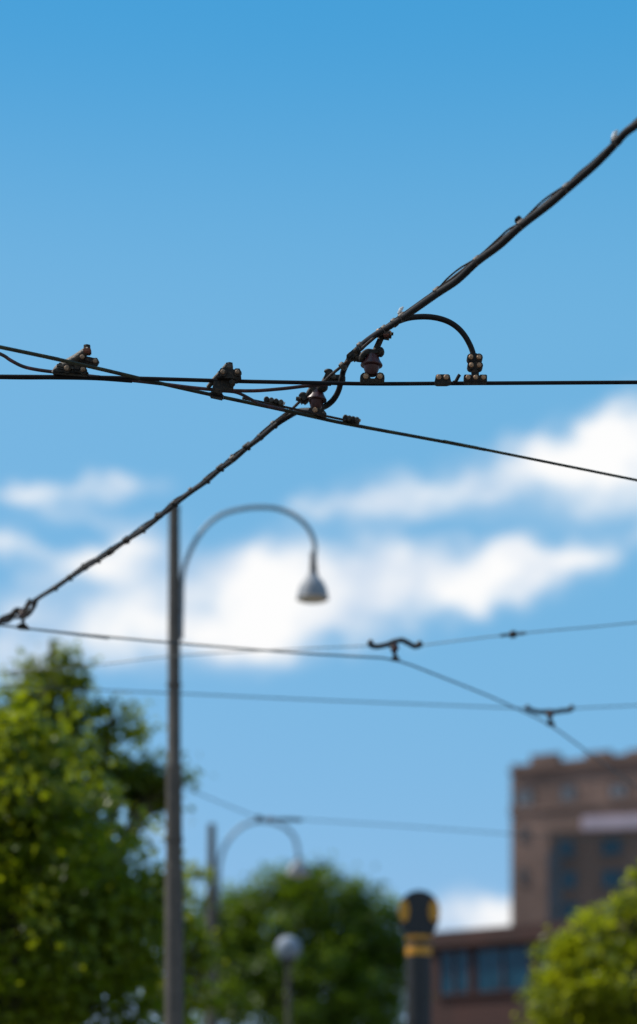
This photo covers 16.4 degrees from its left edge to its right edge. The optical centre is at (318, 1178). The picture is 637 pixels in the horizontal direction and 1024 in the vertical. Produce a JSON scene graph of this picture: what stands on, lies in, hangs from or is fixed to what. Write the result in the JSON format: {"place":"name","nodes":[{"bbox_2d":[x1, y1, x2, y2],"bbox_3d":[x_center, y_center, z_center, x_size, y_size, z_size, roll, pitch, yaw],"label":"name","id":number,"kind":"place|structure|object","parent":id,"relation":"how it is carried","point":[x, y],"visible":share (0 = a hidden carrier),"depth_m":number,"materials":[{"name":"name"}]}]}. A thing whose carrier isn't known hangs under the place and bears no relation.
{"place":"outdoors","nodes":[
{"label":"outdoors","id":0,"kind":"place"},
{"bbox_2d":[0,645,367,673],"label":"span wire","id":1,"kind":"object","parent":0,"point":[181,655],"visible":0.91,"depth_m":17.53,"materials":[{"name":"black metal"}]},
{"bbox_2d":[0,685,523,708],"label":"span wire","id":2,"kind":"object","parent":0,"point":[257,697],"visible":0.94,"depth_m":19.04,"materials":[{"name":"black metal"}]},
{"bbox_2d":[0,0,636,1023],"label":"sky","id":3,"kind":"structure","parent":0,"point":[189,188],"materials":[{"name":"blue"}]},
{"bbox_2d":[3,118,636,619],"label":"span cable","id":4,"kind":"object","parent":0,"point":[519,226],"visible":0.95,"depth_m":10.49,"materials":[{"name":"metal"}]},
{"bbox_2d":[0,598,37,630],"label":"insulated hanger","id":5,"kind":"object","parent":4,"relation":"hanging from","point":[22,625],"visible":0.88,"depth_m":15.61,"materials":[{"name":"brown ceramic"}]},
{"bbox_2d":[0,624,636,786],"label":"contact wire","id":6,"kind":"object","parent":5,"relation":"hanging from","point":[94,636],"visible":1,"depth_m":16.40,"materials":[{"name":"black metal"}]},
{"bbox_2d":[367,637,422,661],"bbox_3d":[0.575,-3.981,16.619,0.418,0.179,0.076,0,0,0],"label":"insulated hanger","id":7,"kind":"object","parent":6,"relation":"attached to","point":[392,644],"visible":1,"depth_m":16.60,"materials":[{"name":"black metal"}]},
{"bbox_2d":[422,622,636,645],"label":"span wire","id":8,"kind":"object","parent":7,"relation":"attached to","point":[532,632],"visible":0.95,"depth_m":16.76,"materials":[{"name":"black metal"}]},
{"bbox_2d":[500,630,525,637],"bbox_3d":[1.483,-4.150,16.847,0.202,0.056,0.056,0,0,0],"label":"strain insulator","id":9,"kind":"object","parent":8,"relation":"attached to","point":[513,634],"visible":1,"depth_m":16.84,"materials":[{"name":"grey metal"}]},
{"bbox_2d":[524,705,573,726],"bbox_3d":[1.985,-3.982,18.994,0.429,0.184,0.076,0,0,0],"label":"insulated hanger","id":10,"kind":"object","parent":6,"relation":"attached to","point":[549,713],"visible":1,"depth_m":18.98,"materials":[{"name":"black metal"}]},
{"bbox_2d":[574,705,636,708],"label":"span wire","id":11,"kind":"object","parent":10,"relation":"attached to","point":[605,706],"visible":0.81,"depth_m":19.44,"materials":[{"name":"black metal"}]},
{"bbox_2d":[296,369,344,418],"bbox_3d":[0.011,-4.025,11.328,0.255,0.254,0.109,0,0,0],"label":"insulated hanger","id":12,"kind":"object","parent":4,"relation":"hanging from","point":[315,397],"visible":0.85,"depth_m":11.30,"materials":[{"name":"brown ceramic"}]},
{"bbox_2d":[0,345,636,480],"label":"contact wire","id":13,"kind":"object","parent":12,"relation":"hanging from","point":[287,409],"visible":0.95,"depth_m":11.28,"materials":[{"name":"black metal"}]},
{"bbox_2d":[264,396,284,406],"bbox_3d":[-0.222,-3.917,11.157,0.110,0.047,0.063,0,0,0],"label":"ribbed clamp","id":14,"kind":"object","parent":13,"relation":"attached to","point":[280,402],"visible":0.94,"depth_m":11.13,"materials":[{"name":"brown metal"}]},
{"bbox_2d":[343,415,360,425],"bbox_3d":[0.172,-3.917,11.419,0.095,0.043,0.063,0,0,0],"label":"ribbed clamp","id":15,"kind":"object","parent":13,"relation":"attached to","point":[353,420],"visible":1,"depth_m":11.39,"materials":[{"name":"brown metal"}]},
{"bbox_2d":[346,327,393,383],"bbox_3d":[0.251,-4.022,10.790,0.230,0.265,0.109,0,0,0],"label":"insulated hanger","id":16,"kind":"object","parent":4,"relation":"hanging from","point":[371,363],"visible":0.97,"depth_m":10.77,"materials":[{"name":"brown ceramic"}]},
{"bbox_2d":[0,374,636,385],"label":"contact wire","id":17,"kind":"object","parent":16,"relation":"hanging from","point":[209,380],"visible":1,"depth_m":10.82,"materials":[{"name":"black metal"}]},
{"bbox_2d":[52,344,98,376],"bbox_3d":[-1.176,-3.956,10.709,0.254,0.126,0.095,0,0,23],"label":"crossing clamp","id":18,"kind":"object","parent":17,"relation":"attached to","point":[81,356],"visible":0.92,"depth_m":10.68,"materials":[{"name":"brown metal"}]},
{"bbox_2d":[206,362,241,400],"bbox_3d":[-0.461,-3.902,10.800,0.212,0.145,0.129,0,0,34],"label":"crossing clamp","id":19,"kind":"object","parent":17,"relation":"attached to","point":[227,376],"visible":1,"depth_m":10.78,"materials":[{"name":"brown metal"}]},
{"bbox_2d":[0,352,330,392],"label":"jumper wire","id":20,"kind":"object","parent":19,"relation":"attached to","point":[9,359],"visible":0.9,"depth_m":10.85,"materials":[{"name":"black metal"}]},
{"bbox_2d":[0,378,131,382],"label":"jumper wire","id":21,"kind":"object","parent":20,"relation":"attached to","point":[128,381],"visible":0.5,"depth_m":10.86,"materials":[{"name":"black metal"}]},
{"bbox_2d":[223,392,284,410],"bbox_3d":[-0.318,-3.867,10.975,0.395,0.032,0.051,0,0,-38],"label":"jumper wire","id":22,"kind":"object","parent":19,"relation":"attached to","point":[260,403],"visible":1,"depth_m":10.99,"materials":[{"name":"black metal"}]},
{"bbox_2d":[434,374,450,385],"bbox_3d":[0.606,-3.898,10.785,0.083,0.045,0.050,0,0,0],"label":"two bolt clamp","id":23,"kind":"object","parent":17,"relation":"attached to","point":[442,379],"visible":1,"depth_m":10.77,"materials":[{"name":"brown metal"}]},
{"bbox_2d":[400,314,486,384],"bbox_3d":[0.561,-4.043,10.751,0.533,0.323,0.072,0,0,-10],"label":"jumper cable","id":24,"kind":"object","parent":4,"relation":"attached to","point":[475,363],"visible":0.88,"depth_m":10.77,"materials":[{"name":"black rubber"}]},
{"bbox_2d":[430,917,636,1023],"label":"building","id":25,"kind":"structure","parent":0,"point":[479,975],"depth_m":70.79,"materials":[{"name":"brown brick"}]},
{"bbox_2d":[436,948,472,997],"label":"window","id":26,"kind":"structure","parent":25,"relation":"in","point":[454,966],"depth_m":71.54,"materials":[{"name":"blue glass"}]},
{"bbox_2d":[472,943,533,994],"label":"window","id":27,"kind":"structure","parent":25,"relation":"in","point":[502,969],"depth_m":70.41,"materials":[{"name":"blue glass"}]},
{"bbox_2d":[534,938,596,989],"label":"window","id":28,"kind":"structure","parent":25,"relation":"in","point":[537,961],"depth_m":69.57,"materials":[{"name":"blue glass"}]},
{"bbox_2d":[509,749,636,924],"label":"brick tower","id":29,"kind":"structure","parent":0,"point":[552,792],"depth_m":148.59,"materials":[{"name":"brown brick"}]},
{"bbox_2d":[519,868,526,882],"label":"window","id":30,"kind":"structure","parent":29,"relation":"in","point":[523,871],"depth_m":149.46,"materials":[{"name":"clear glass"}]},
{"bbox_2d":[514,788,532,806],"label":"window","id":31,"kind":"structure","parent":29,"relation":"in","point":[523,797],"depth_m":149.43,"materials":[{"name":"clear glass"}]},
{"bbox_2d":[520,826,527,840],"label":"window","id":32,"kind":"structure","parent":29,"relation":"in","point":[523,830],"depth_m":149.43,"materials":[{"name":"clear glass"}]},
{"bbox_2d":[560,784,575,802],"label":"window","id":33,"kind":"structure","parent":29,"relation":"in","point":[567,792],"depth_m":147.72,"materials":[{"name":"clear glass"}]},
{"bbox_2d":[548,814,636,921],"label":"brick wing","id":34,"kind":"structure","parent":29,"relation":"attached to","point":[583,874],"depth_m":121.43,"materials":[{"name":"brown brick"}]},
{"bbox_2d":[556,840,575,858],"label":"window","id":35,"kind":"structure","parent":34,"relation":"in","point":[568,846],"depth_m":121.72,"materials":[{"name":"blue glass"}]},
{"bbox_2d":[557,869,577,889],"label":"window","id":36,"kind":"structure","parent":34,"relation":"in","point":[569,876],"depth_m":121.69,"materials":[{"name":"blue glass"}]},
{"bbox_2d":[556,900,578,920],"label":"window","id":37,"kind":"structure","parent":34,"relation":"in","point":[568,906],"depth_m":121.67,"materials":[{"name":"blue glass"}]},
{"bbox_2d":[600,836,622,855],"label":"window","id":38,"kind":"structure","parent":34,"relation":"in","point":[607,848],"depth_m":121.13,"materials":[{"name":"blue glass"}]},
{"bbox_2d":[603,901,619,916],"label":"window","id":39,"kind":"structure","parent":34,"relation":"in","point":[606,903],"depth_m":121.19,"materials":[{"name":"blue glass"}]},
{"bbox_2d":[601,868,623,888],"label":"window","id":40,"kind":"structure","parent":34,"relation":"in","point":[611,878],"depth_m":121.10,"materials":[{"name":"blue glass"}]},
{"bbox_2d":[609,783,626,801],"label":"window","id":41,"kind":"structure","parent":29,"relation":"in","point":[619,789],"depth_m":145.89,"materials":[{"name":"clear glass"}]},
{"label":"pavement","id":42,"kind":"structure","parent":0,"visible":0},
{"bbox_2d":[0,639,215,1021],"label":"leafy tree","id":43,"kind":"object","parent":42,"relation":"on","point":[143,781],"visible":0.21,"depth_m":30.84,"materials":[{"name":"green plant"}]},
{"bbox_2d":[0,680,217,1023],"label":"leafy tree","id":44,"kind":"object","parent":42,"relation":"on","point":[46,797],"visible":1,"depth_m":25.38,"materials":[{"name":"green plant"}]},
{"bbox_2d":[141,862,228,1023],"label":"young tree","id":45,"kind":"object","parent":42,"relation":"on","point":[193,960],"visible":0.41,"depth_m":32.92,"materials":[{"name":"green plant"}]},
{"bbox_2d":[164,505,328,1023],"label":"street lamp","id":46,"kind":"object","parent":42,"relation":"on","point":[312,589],"visible":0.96,"depth_m":22.94,"materials":[{"name":"grey metal"}]},
{"bbox_2d":[182,786,257,817],"bbox_3d":[-1.090,-4.135,24.251,0.017,0.062,2.625,0,0,18],"label":"span wire","id":47,"kind":"object","parent":46,"relation":"attached to","point":[218,801],"visible":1,"depth_m":24.21,"materials":[{"name":"black metal"}]},
{"bbox_2d":[256,815,302,821],"bbox_3d":[-0.449,-4.156,25.500,0.541,0.078,0.080,0,0,0],"label":"strain insulator","id":48,"kind":"object","parent":47,"relation":"attached to","point":[259,818],"visible":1,"depth_m":25.48,"materials":[{"name":"grey metal"}]},
{"bbox_2d":[303,819,636,844],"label":"span wire","id":49,"kind":"object","parent":48,"relation":"attached to","point":[470,831],"visible":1,"depth_m":25.50,"materials":[{"name":"black metal"}]},
{"bbox_2d":[206,819,310,1023],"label":"street lamp","id":50,"kind":"object","parent":42,"relation":"on","point":[298,867],"visible":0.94,"depth_m":39.94,"materials":[{"name":"grey metal"}]},
{"label":"road","id":51,"kind":"structure","parent":0,"visible":0},
{"bbox_2d":[276,936,300,1023],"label":"globe lamp","id":52,"kind":"object","parent":51,"relation":"on","point":[288,949],"visible":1,"depth_m":37.91,"materials":[{"name":"white glass"}]},
{"bbox_2d":[398,890,439,1023],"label":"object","id":53,"kind":"object","parent":51,"relation":"on","point":[418,913],"visible":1,"depth_m":29.88,"materials":[{"name":"black paint"}]},
{"bbox_2d":[512,862,636,1023],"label":"leafy tree","id":54,"kind":"object","parent":51,"relation":"on","point":[579,988],"visible":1,"depth_m":33.54,"materials":[{"name":"green plant"}]},
{"label":"ground","id":55,"kind":"structure","parent":0,"visible":0},
{"bbox_2d":[185,852,440,1023],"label":"round tree","id":56,"kind":"object","parent":55,"relation":"on","point":[351,956],"visible":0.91,"depth_m":61.08,"materials":[{"name":"green plant"}]}
]}

